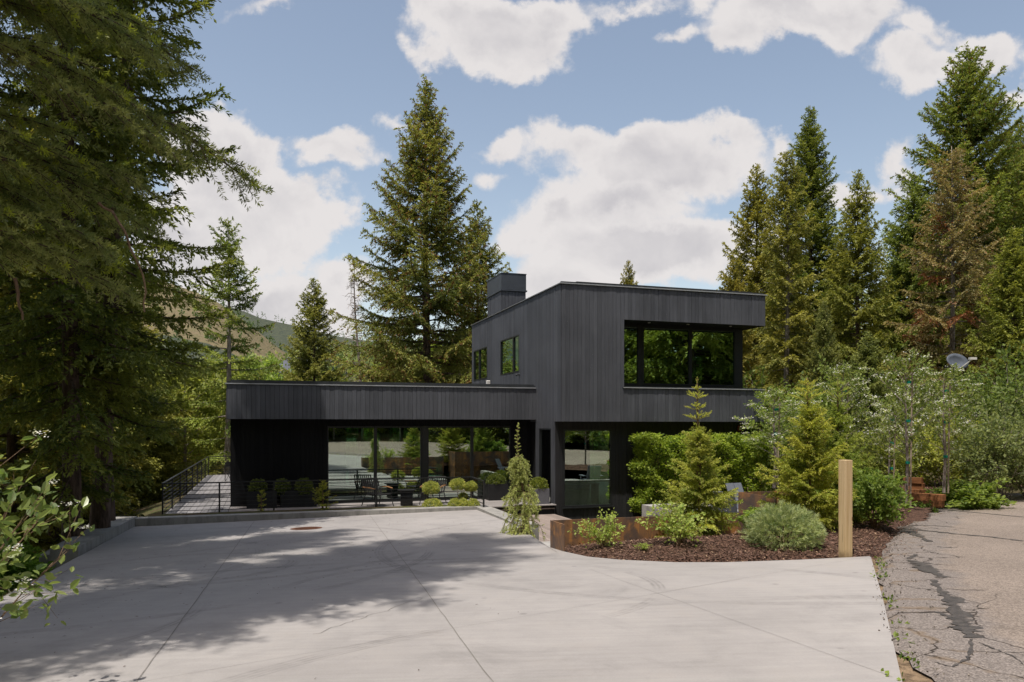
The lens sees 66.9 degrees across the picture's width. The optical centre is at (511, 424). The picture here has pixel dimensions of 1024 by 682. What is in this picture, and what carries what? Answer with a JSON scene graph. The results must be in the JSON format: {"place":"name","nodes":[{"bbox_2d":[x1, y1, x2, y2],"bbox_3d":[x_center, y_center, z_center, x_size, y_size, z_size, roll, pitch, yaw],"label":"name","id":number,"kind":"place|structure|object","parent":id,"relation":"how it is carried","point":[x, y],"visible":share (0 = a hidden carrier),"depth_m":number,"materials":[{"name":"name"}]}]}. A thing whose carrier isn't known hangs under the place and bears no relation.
{"place":"outdoors","nodes":[
{"label":"outdoors","id":0,"kind":"place"},
{"bbox_2d":[122,275,285,367],"bbox_3d":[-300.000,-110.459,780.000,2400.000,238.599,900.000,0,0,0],"label":"hill","id":1,"kind":"structure","parent":0,"point":[265,346],"depth_m":586.28,"materials":[{"name":"green plant"}]},
{"bbox_2d":[231,308,418,355],"bbox_3d":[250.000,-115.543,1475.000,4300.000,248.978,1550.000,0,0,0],"label":"hill","id":2,"kind":"structure","parent":0,"point":[281,332],"depth_m":1360.93,"materials":[{"name":"green plant"}]},
{"bbox_2d":[138,267,377,354],"bbox_3d":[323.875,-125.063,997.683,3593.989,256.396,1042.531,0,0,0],"label":"hillside wood","id":3,"kind":"object","parent":2,"relation":"on","point":[251,324],"visible":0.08,"depth_m":714.27,"materials":[{"name":"green plant"}]},
{"bbox_2d":[347,466,419,492],"bbox_3d":[-4.774,2.105,29.712,3.000,0.930,0.900,0,0,-18],"label":"kitchen counter","id":4,"kind":"object","parent":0,"point":[363,472],"visible":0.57,"depth_m":29.34,"materials":[{"name":"stone"}]},
{"bbox_2d":[0,510,901,681],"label":"driveway","id":5,"kind":"structure","parent":0,"point":[395,607],"depth_m":8.24,"materials":[{"name":"concrete"}]},
{"bbox_2d":[500,423,545,541],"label":"weeping spruce","id":6,"kind":"object","parent":5,"relation":"on","point":[518,462],"visible":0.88,"depth_m":15.99,"materials":[{"name":"green plant"}]},
{"bbox_2d":[0,0,1023,341],"label":"sky","id":7,"kind":"structure","parent":0,"point":[597,136],"materials":[{"name":"blue"}]},
{"bbox_2d":[48,431,1023,538],"bbox_3d":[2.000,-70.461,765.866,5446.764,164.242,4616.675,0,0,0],"label":"ground","id":8,"kind":"structure","parent":0,"point":[599,469],"depth_m":44.86,"materials":[{"name":"green plant"}]},
{"bbox_2d":[0,543,53,594],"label":"leafy shrub","id":9,"kind":"object","parent":8,"relation":"on","point":[30,564],"visible":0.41,"depth_m":12.47,"materials":[{"name":"green plant"}]},
{"bbox_2d":[0,431,94,625],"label":"viburnum bush","id":10,"kind":"object","parent":8,"relation":"on","point":[38,506],"visible":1,"depth_m":5.12,"materials":[{"name":"green plant"}]},
{"bbox_2d":[0,229,148,537],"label":"spruce tree","id":11,"kind":"object","parent":8,"relation":"on","point":[122,484],"depth_m":36.91,"materials":[{"name":"green plant"}]},
{"bbox_2d":[0,108,149,554],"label":"fir tree","id":12,"kind":"object","parent":8,"relation":"on","point":[9,449],"visible":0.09,"depth_m":24.71,"materials":[{"name":"green plant"}]},
{"bbox_2d":[33,90,173,430],"bbox_3d":[-13.073,-4.139,24.666,3.673,16.040,3.680,0,0,26],"label":"spruce tree","id":13,"kind":"object","parent":8,"relation":"on","point":[138,337],"visible":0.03,"depth_m":24.94,"materials":[{"name":"green plant"}]},
{"bbox_2d":[22,3,187,520],"bbox_3d":[-10.120,-11.320,19.040,4.048,29.072,4.040,0,0,-3],"label":"spruce tree","id":14,"kind":"object","parent":8,"relation":"on","point":[157,261],"visible":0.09,"depth_m":18.99,"materials":[{"name":"green plant"}]},
{"bbox_2d":[0,0,223,541],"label":"spruce tree","id":15,"kind":"object","parent":8,"relation":"on","point":[70,446],"visible":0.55,"depth_m":15.66,"materials":[{"name":"green plant"}]},
{"bbox_2d":[0,0,244,528],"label":"spruce tree","id":16,"kind":"object","parent":8,"relation":"on","point":[99,517],"visible":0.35,"depth_m":17.50,"materials":[{"name":"green plant"}]},
{"bbox_2d":[0,0,274,319],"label":"fir tree","id":17,"kind":"object","parent":8,"relation":"on","point":[26,162],"visible":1,"depth_m":7.21,"materials":[{"name":"green plant"}]},
{"bbox_2d":[83,277,194,524],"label":"spruce tree","id":18,"kind":"object","parent":8,"relation":"on","point":[150,465],"visible":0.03,"depth_m":42.44,"materials":[{"name":"green plant"}]},
{"bbox_2d":[117,377,189,514],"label":"spruce tree","id":19,"kind":"object","parent":8,"relation":"on","point":[166,465],"visible":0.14,"depth_m":43.89,"materials":[{"name":"green plant"}]},
{"bbox_2d":[132,321,220,497],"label":"fir tree","id":20,"kind":"object","parent":8,"relation":"on","point":[203,475],"visible":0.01,"depth_m":51.08,"materials":[{"name":"green plant"}]},
{"bbox_2d":[149,353,225,495],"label":"leafy tree","id":21,"kind":"object","parent":8,"relation":"on","point":[195,382],"visible":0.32,"depth_m":46.92,"materials":[{"name":"green plant"}]},
{"bbox_2d":[162,388,223,497],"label":"spruce tree","id":22,"kind":"object","parent":8,"relation":"on","point":[211,467],"visible":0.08,"depth_m":58.18,"materials":[{"name":"green plant"}]},
{"bbox_2d":[194,375,238,464],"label":"leafy tree","id":23,"kind":"object","parent":8,"relation":"on","point":[220,444],"visible":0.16,"depth_m":49.22,"materials":[{"name":"green plant"}]},
{"bbox_2d":[187,349,248,450],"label":"leafy tree","id":24,"kind":"object","parent":8,"relation":"on","point":[232,364],"visible":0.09,"depth_m":62.65,"materials":[{"name":"green plant"}]},
{"bbox_2d":[174,216,283,474],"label":"spruce tree","id":25,"kind":"object","parent":8,"relation":"on","point":[236,296],"visible":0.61,"depth_m":42.54,"materials":[{"name":"green plant"}]},
{"bbox_2d":[245,353,291,379],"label":"leafy tree","id":26,"kind":"object","parent":8,"relation":"on","point":[269,361],"visible":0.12,"depth_m":66.40,"materials":[{"name":"green plant"}]},
{"bbox_2d":[39,505,538,571],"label":"kerb wall","id":27,"kind":"structure","parent":8,"relation":"on","point":[88,540],"depth_m":20.42,"materials":[{"name":"concrete"}]},
{"bbox_2d":[161,505,463,515],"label":"planting soil","id":28,"kind":"structure","parent":8,"relation":"on","point":[206,513],"depth_m":22.46,"materials":[{"name":"brown soil"}]},
{"bbox_2d":[312,480,337,509],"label":"spruce seedling","id":29,"kind":"object","parent":28,"relation":"on","point":[322,504],"visible":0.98,"depth_m":22.79,"materials":[{"name":"green plant"}]},
{"bbox_2d":[422,480,439,505],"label":"globe topiary","id":30,"kind":"object","parent":28,"relation":"on","point":[433,485],"visible":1,"depth_m":23.43,"materials":[{"name":"green plant"}]},
{"bbox_2d":[273,277,357,471],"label":"fir tree","id":31,"kind":"object","parent":8,"relation":"on","point":[312,341],"visible":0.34,"depth_m":51.47,"materials":[{"name":"green plant"}]},
{"bbox_2d":[318,376,366,455],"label":"leafy tree","id":32,"kind":"object","parent":8,"relation":"on","point":[350,437],"visible":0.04,"depth_m":52.05,"materials":[{"name":"green plant"}]},
{"bbox_2d":[342,268,367,466],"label":"dead tree","id":33,"kind":"object","parent":8,"relation":"on","point":[355,312],"visible":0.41,"depth_m":49.94,"materials":[{"name":"grey plant"}]},
{"bbox_2d":[166,471,555,513],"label":"deck","id":34,"kind":"structure","parent":8,"relation":"on","point":[209,491],"depth_m":25.54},
{"bbox_2d":[247,490,276,507],"bbox_3d":[-7.855,2.335,24.331,0.900,0.530,0.500,0,0,-18],"label":"planter box","id":35,"kind":"object","parent":34,"relation":"on","point":[268,503],"visible":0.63,"depth_m":24.10,"materials":[{"name":"black metal"}]},
{"bbox_2d":[280,489,316,506],"bbox_3d":[-6.804,2.335,24.690,1.100,0.530,0.500,0,0,-18],"label":"planter box","id":36,"kind":"object","parent":34,"relation":"on","point":[308,500],"visible":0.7,"depth_m":24.44,"materials":[{"name":"black metal"}]},
{"bbox_2d":[162,454,484,513],"bbox_3d":[-7.001,2.269,31.703,11.467,1.262,21.097,0,0,-18],"label":"deck railing","id":37,"kind":"object","parent":34,"relation":"attached to","point":[219,489],"visible":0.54,"depth_m":23.28,"materials":[{"name":"metal"}]},
{"bbox_2d":[361,477,393,506],"bbox_3d":[-4.317,2.164,24.759,0.752,0.882,0.894,0,0,-44],"label":"lounge chair","id":38,"kind":"object","parent":34,"relation":"on","point":[368,488],"visible":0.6,"depth_m":24.84,"materials":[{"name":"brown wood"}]},
{"bbox_2d":[485,483,507,500],"bbox_3d":[-0.551,2.319,26.868,0.680,0.560,0.620,0,0,-18],"label":"planter box","id":39,"kind":"object","parent":34,"relation":"on","point":[493,492],"visible":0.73,"depth_m":26.58,"materials":[{"name":"black metal"}]},
{"bbox_2d":[347,335,437,466],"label":"spruce tree","id":40,"kind":"object","parent":8,"relation":"on","point":[413,458],"visible":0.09,"depth_m":61.35,"materials":[{"name":"green plant"}]},
{"bbox_2d":[324,73,507,471],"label":"spruce tree","id":41,"kind":"object","parent":8,"relation":"on","point":[419,163],"visible":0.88,"depth_m":44.28,"materials":[{"name":"green plant"}]},
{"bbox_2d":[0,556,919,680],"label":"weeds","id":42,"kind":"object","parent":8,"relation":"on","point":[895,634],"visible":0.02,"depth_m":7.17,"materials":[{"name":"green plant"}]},
{"bbox_2d":[431,199,512,442],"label":"spruce tree","id":43,"kind":"object","parent":8,"relation":"on","point":[477,232],"visible":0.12,"depth_m":49.92,"materials":[{"name":"green plant"}]},
{"bbox_2d":[225,272,767,518],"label":"house","id":44,"kind":"structure","parent":8,"relation":"on","point":[561,370],"depth_m":26.19,"materials":[{"name":"wood"}]},
{"bbox_2d":[328,426,375,501],"bbox_3d":[-5.347,1.305,25.794,1.590,2.490,0.090,0,0,-18],"label":"window","id":45,"kind":"structure","parent":44,"relation":"in","point":[374,427],"depth_m":25.84,"materials":[{"name":"metal"}]},
{"bbox_2d":[376,426,421,499],"bbox_3d":[-3.838,1.305,26.279,1.580,2.490,0.090,0,0,-18],"label":"window","id":46,"kind":"structure","parent":44,"relation":"in","point":[420,427],"depth_m":26.37,"materials":[{"name":"metal"}]},
{"bbox_2d":[428,426,471,498],"bbox_3d":[-2.158,1.305,26.819,1.590,2.490,0.090,0,0,-18],"label":"window","id":47,"kind":"structure","parent":44,"relation":"in","point":[470,427],"depth_m":26.84,"materials":[{"name":"metal"}]},
{"bbox_2d":[474,347,486,380],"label":"window","id":48,"kind":"structure","parent":44,"relation":"in","point":[480,355],"depth_m":34.15,"materials":[{"name":"glass"}]},
{"bbox_2d":[472,426,510,497],"bbox_3d":[-0.725,1.305,27.279,1.420,2.490,0.090,0,0,-18],"label":"window","id":49,"kind":"structure","parent":44,"relation":"in","point":[473,427],"depth_m":27.17,"materials":[{"name":"metal"}]},
{"bbox_2d":[500,334,518,375],"bbox_3d":[-0.064,-2.670,30.023,0.090,1.400,2.370,0,0,-18],"label":"window","id":50,"kind":"structure","parent":44,"relation":"in","point":[509,347],"depth_m":30.13,"materials":[{"name":"glass"}]},
{"bbox_2d":[539,428,550,506],"bbox_3d":[1.151,1.445,26.244,0.090,2.630,1.150,0,0,-18],"label":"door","id":51,"kind":"structure","parent":44,"relation":"in","point":[544,433],"depth_m":26.29,"materials":[{"name":"wood"}]},
{"bbox_2d":[565,482,599,503],"bbox_3d":[2.288,2.390,26.924,1.400,0.740,0.700,0,0,-18],"label":"desk","id":52,"kind":"object","parent":44,"relation":"on","point":[594,492],"visible":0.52,"depth_m":27.01,"materials":[{"name":"stone"}]},
{"bbox_2d":[563,429,611,506],"bbox_3d":[2.505,1.435,25.738,1.750,2.570,0.090,0,0,-18],"label":"window","id":53,"kind":"structure","parent":44,"relation":"in","point":[610,430],"depth_m":25.80,"materials":[{"name":"metal"}]},
{"bbox_2d":[642,326,735,386],"bbox_3d":[6.317,-2.400,27.577,3.770,2.040,0.090,0,0,-18],"label":"window","id":54,"kind":"structure","parent":44,"relation":"in","point":[689,329],"depth_m":27.55,"materials":[{"name":"metal"}]},
{"bbox_2d":[692,334,725,384],"bbox_3d":[7.707,-2.400,30.310,0.090,2.040,3.180,0,0,-18],"label":"window","id":55,"kind":"structure","parent":44,"relation":"in","point":[709,354],"depth_m":30.29,"materials":[{"name":"glass"}]},
{"bbox_2d":[493,506,568,541],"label":"walkway","id":56,"kind":"structure","parent":8,"relation":"on","point":[546,515],"depth_m":24.10,"materials":[{"name":"grey concrete"}]},
{"bbox_2d":[529,487,548,507],"bbox_3d":[0.877,2.409,25.594,0.560,0.620,0.560,0,0,-18],"label":"planter box","id":57,"kind":"object","parent":56,"relation":"on","point":[543,495],"visible":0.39,"depth_m":25.35,"materials":[{"name":"grey concrete"}]},
{"bbox_2d":[194,314,869,474],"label":"trees","id":58,"kind":"object","parent":8,"relation":"on","point":[594,435],"visible":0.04,"depth_m":86.47,"materials":[{"name":"green plant"}]},
{"bbox_2d":[596,260,638,461],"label":"fir tree","id":59,"kind":"object","parent":8,"relation":"on","point":[629,280],"visible":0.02,"depth_m":55.75,"materials":[{"name":"green plant"}]},
{"bbox_2d":[550,513,747,551],"bbox_3d":[2.638,2.438,14.205,4.237,1.525,0.627,0,0,-26],"label":"steel edging","id":60,"kind":"object","parent":8,"relation":"on","point":[561,538],"visible":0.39,"depth_m":13.95,"materials":[{"name":"brown metal"}]},
{"bbox_2d":[626,430,797,514],"bbox_3d":[7.272,1.883,26.333,7.076,3.438,1.567,0,0,-18],"label":"hedge","id":61,"kind":"object","parent":8,"relation":"on","point":[644,455],"visible":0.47,"depth_m":25.66,"materials":[{"name":"green plant"}]},
{"bbox_2d":[720,259,763,466],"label":"fir tree","id":62,"kind":"object","parent":8,"relation":"on","point":[732,285],"visible":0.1,"depth_m":43.60,"materials":[{"name":"green plant"}]},
{"bbox_2d":[693,361,822,490],"bbox_3d":[8.973,0.174,29.104,5.857,5.233,5.090,0,0,11],"label":"tall shrub","id":63,"kind":"object","parent":8,"relation":"on","point":[761,385],"visible":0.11,"depth_m":28.73,"materials":[{"name":"green plant"}]},
{"bbox_2d":[716,163,803,404],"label":"fir tree","id":64,"kind":"object","parent":8,"relation":"on","point":[752,276],"visible":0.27,"depth_m":46.49,"materials":[{"name":"green plant"}]},
{"bbox_2d":[738,490,835,529],"bbox_3d":[6.000,2.145,16.320,3.511,1.510,1.197,0,0,-39],"label":"steel planter","id":65,"kind":"object","parent":8,"relation":"on","point":[749,499],"visible":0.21,"depth_m":15.71,"materials":[{"name":"brown metal"}]},
{"bbox_2d":[748,148,828,429],"bbox_3d":[13.597,-5.505,38.113,4.378,16.264,4.174,0,0,0],"label":"spruce tree","id":66,"kind":"object","parent":8,"relation":"on","point":[780,287],"visible":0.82,"depth_m":37.79,"materials":[{"name":"green plant"}]},
{"bbox_2d":[756,278,826,469],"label":"spruce tree","id":67,"kind":"object","parent":8,"relation":"on","point":[773,380],"visible":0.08,"depth_m":41.63,"materials":[{"name":"green plant"}]},
{"bbox_2d":[751,389,863,490],"bbox_3d":[9.772,0.789,25.836,3.818,3.925,4.392,0,0,9],"label":"tall shrub","id":68,"kind":"object","parent":8,"relation":"on","point":[786,433],"visible":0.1,"depth_m":25.85,"materials":[{"name":"green plant"}]},
{"bbox_2d":[774,106,863,379],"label":"fir tree","id":69,"kind":"object","parent":8,"relation":"on","point":[809,138],"visible":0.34,"depth_m":49.59,"materials":[{"name":"green plant"}]},
{"bbox_2d":[797,300,846,407],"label":"fir tree","id":70,"kind":"object","parent":8,"relation":"on","point":[823,324],"visible":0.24,"depth_m":33.86,"materials":[{"name":"green plant"}]},
{"bbox_2d":[781,354,890,436],"bbox_3d":[13.345,-0.106,31.856,5.409,5.560,6.223,0,0,41],"label":"tall shrub","id":71,"kind":"object","parent":8,"relation":"on","point":[824,378],"visible":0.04,"depth_m":31.57,"materials":[{"name":"green plant"}]},
{"bbox_2d":[809,169,921,403],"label":"spruce tree","id":72,"kind":"object","parent":8,"relation":"on","point":[859,282],"visible":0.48,"depth_m":40.50,"materials":[{"name":"green plant"}]},
{"bbox_2d":[836,330,915,467],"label":"fir tree","id":73,"kind":"object","parent":8,"relation":"on","point":[864,355],"visible":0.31,"depth_m":28.76,"materials":[{"name":"green plant"}]},
{"bbox_2d":[840,172,972,453],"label":"spruce tree","id":74,"kind":"object","parent":8,"relation":"on","point":[899,269],"visible":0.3,"depth_m":43.72,"materials":[{"name":"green plant"}]},
{"bbox_2d":[846,357,992,476],"bbox_3d":[15.194,-0.045,30.114,5.857,5.233,5.090,0,0,14],"label":"tall shrub","id":75,"kind":"object","parent":8,"relation":"on","point":[919,416],"visible":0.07,"depth_m":29.35,"materials":[{"name":"green plant"}]},
{"bbox_2d":[865,40,1023,428],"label":"spruce tree","id":76,"kind":"object","parent":8,"relation":"on","point":[974,116],"visible":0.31,"depth_m":44.35,"materials":[{"name":"green plant"}]},
{"bbox_2d":[883,146,1016,422],"bbox_3d":[21.074,-5.647,37.152,6.622,15.445,6.241,0,0,0],"label":"spruce tree","id":77,"kind":"object","parent":8,"relation":"on","point":[952,269],"visible":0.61,"depth_m":36.65,"materials":[{"name":"green plant"}]},
{"bbox_2d":[947,353,976,398],"bbox_3d":[17.200,-0.178,29.729,1.007,5.158,0.818,0,0,0],"label":"satellite dish","id":78,"kind":"object","parent":8,"relation":"on","point":[959,360],"visible":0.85,"depth_m":29.99,"materials":[{"name":"paint"}]},
{"bbox_2d":[934,339,1023,437],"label":"tall shrub","id":79,"kind":"object","parent":8,"relation":"on","point":[1000,388],"visible":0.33,"depth_m":29.83,"materials":[{"name":"green plant"}]},
{"bbox_2d":[937,278,1020,406],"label":"spruce tree","id":80,"kind":"object","parent":8,"relation":"on","point":[963,311],"visible":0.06,"depth_m":39.85,"materials":[{"name":"green plant"}]},
{"bbox_2d":[935,394,1023,499],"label":"tall shrub","id":81,"kind":"object","parent":8,"relation":"on","point":[995,457],"visible":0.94,"depth_m":21.07,"materials":[{"name":"green plant"}]},
{"bbox_2d":[949,226,1023,474],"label":"spruce tree","id":82,"kind":"object","parent":8,"relation":"on","point":[1015,307],"visible":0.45,"depth_m":33.02,"materials":[{"name":"green plant"}]},
{"bbox_2d":[975,119,1023,375],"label":"spruce tree","id":83,"kind":"object","parent":8,"relation":"on","point":[1020,176],"visible":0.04,"depth_m":49.02,"materials":[{"name":"green plant"}]},
{"bbox_2d":[979,391,1023,495],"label":"tall shrub","id":84,"kind":"object","parent":8,"relation":"on","point":[1018,422],"visible":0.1,"depth_m":22.60,"materials":[{"name":"green plant"}]},
{"bbox_2d":[565,478,1021,561],"bbox_3d":[9.730,2.063,19.380,18.460,0.798,17.160,0,0,0],"label":"mulch bed","id":85,"kind":"object","parent":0,"point":[916,513],"visible":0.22,"depth_m":12.38,"materials":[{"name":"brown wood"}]},
{"bbox_2d":[567,507,625,547],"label":"currant bush","id":86,"kind":"object","parent":85,"relation":"on","point":[606,533],"visible":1,"depth_m":12.86,"materials":[{"name":"green plant"}]},
{"bbox_2d":[636,498,717,546],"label":"currant bush","id":87,"kind":"object","parent":85,"relation":"on","point":[679,529],"visible":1,"depth_m":12.45,"materials":[{"name":"green plant"}]},
{"bbox_2d":[654,378,743,537],"bbox_3d":[3.305,0.689,14.067,1.576,3.114,1.759,0,0,0],"label":"young spruce","id":88,"kind":"object","parent":85,"relation":"on","point":[699,452],"visible":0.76,"depth_m":13.85,"materials":[{"name":"green plant"}]},
{"bbox_2d":[726,502,797,532],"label":"leafy shrub","id":89,"kind":"object","parent":85,"relation":"on","point":[748,512],"visible":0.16,"depth_m":13.00,"materials":[{"name":"green plant"}]},
{"bbox_2d":[732,387,803,487],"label":"flowering tree","id":90,"kind":"object","parent":85,"relation":"on","point":[772,419],"visible":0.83,"depth_m":19.18,"materials":[{"name":"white plant"}]},
{"bbox_2d":[738,499,827,550],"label":"mugo pine","id":91,"kind":"object","parent":85,"relation":"on","point":[807,525],"visible":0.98,"depth_m":12.11,"materials":[{"name":"green plant"}]},
{"bbox_2d":[754,377,859,531],"bbox_3d":[5.417,0.648,14.294,1.868,3.042,1.863,0,0,-35],"label":"young spruce","id":92,"kind":"object","parent":85,"relation":"on","point":[796,477],"visible":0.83,"depth_m":14.14,"materials":[{"name":"green plant"}]},
{"bbox_2d":[801,379,875,523],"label":"young spruce","id":93,"kind":"object","parent":85,"relation":"on","point":[838,419],"visible":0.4,"depth_m":15.50,"materials":[{"name":"green plant"}]},
{"bbox_2d":[803,360,882,454],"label":"flowering tree","id":94,"kind":"object","parent":85,"relation":"on","point":[832,373],"visible":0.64,"depth_m":20.25,"materials":[{"name":"green plant"}]},
{"bbox_2d":[839,460,851,557],"bbox_3d":[5.000,1.315,11.620,0.140,1.570,0.140,0,0,-18],"label":"timber post","id":95,"kind":"object","parent":85,"relation":"on","point":[845,508],"visible":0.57,"depth_m":11.56,"materials":[{"name":"brown wood"}]},
{"bbox_2d":[852,465,917,528],"bbox_3d":[6.867,1.365,14.612,1.438,1.225,1.300,0,0,42],"label":"leafy shrub","id":96,"kind":"object","parent":85,"relation":"on","point":[878,496],"visible":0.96,"depth_m":14.42,"materials":[{"name":"green plant"}]},
{"bbox_2d":[848,411,933,481],"bbox_3d":[11.278,1.042,23.901,3.022,3.107,3.477,0,0,31],"label":"tall shrub","id":97,"kind":"object","parent":85,"relation":"on","point":[883,467],"visible":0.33,"depth_m":23.43,"materials":[{"name":"green plant"}]},
{"bbox_2d":[853,399,928,480],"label":"flowering tree","id":98,"kind":"object","parent":85,"relation":"on","point":[875,426],"visible":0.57,"depth_m":20.16,"materials":[{"name":"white plant"}]},
{"bbox_2d":[865,347,952,503],"bbox_3d":[9.127,0.051,18.104,1.906,3.736,1.875,0,0,0],"label":"flowering tree","id":99,"kind":"object","parent":85,"relation":"on","point":[903,393],"visible":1,"depth_m":17.89,"materials":[{"name":"green plant"}]},
{"bbox_2d":[905,373,912,505],"bbox_3d":[9.209,0.363,17.968,0.159,3.110,0.099,0,0,0],"label":"tree stake","id":100,"kind":"object","parent":85,"relation":"on","point":[910,461],"visible":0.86,"depth_m":17.93,"materials":[{"name":"brown wood"}]},
{"bbox_2d":[903,477,945,507],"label":"timber steps","id":101,"kind":"structure","parent":85,"relation":"on","point":[919,493],"depth_m":18.72,"materials":[{"name":"brown wood"}]},
{"bbox_2d":[901,363,987,492],"bbox_3d":[10.531,0.066,19.097,2.011,3.220,1.979,0,0,-17],"label":"flowering tree","id":102,"kind":"object","parent":85,"relation":"on","point":[948,396],"visible":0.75,"depth_m":18.85,"materials":[{"name":"green plant"}]},
{"bbox_2d":[943,383,950,492],"bbox_3d":[10.646,0.334,18.968,0.159,2.681,0.099,0,0,0],"label":"tree stake","id":103,"kind":"object","parent":85,"relation":"on","point":[948,455],"visible":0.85,"depth_m":18.93,"materials":[{"name":"brown wood"}]},
{"bbox_2d":[892,402,1013,496],"bbox_3d":[13.388,0.888,24.050,3.843,3.434,3.341,0,0,4],"label":"tall shrub","id":104,"kind":"object","parent":85,"relation":"on","point":[935,457],"visible":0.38,"depth_m":23.72,"materials":[{"name":"green plant"}]},
{"bbox_2d":[923,474,1017,509],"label":"leafy shrub","id":105,"kind":"object","parent":85,"relation":"on","point":[965,495],"visible":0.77,"depth_m":18.94,"materials":[{"name":"green plant"}]},
{"bbox_2d":[872,557,934,681],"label":"dirt strip","id":106,"kind":"object","parent":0,"point":[910,672],"depth_m":5.89,"materials":[{"name":"brown soil"}]},
{"bbox_2d":[870,492,1023,681],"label":"road","id":107,"kind":"structure","parent":0,"point":[965,569],"depth_m":8.59,"materials":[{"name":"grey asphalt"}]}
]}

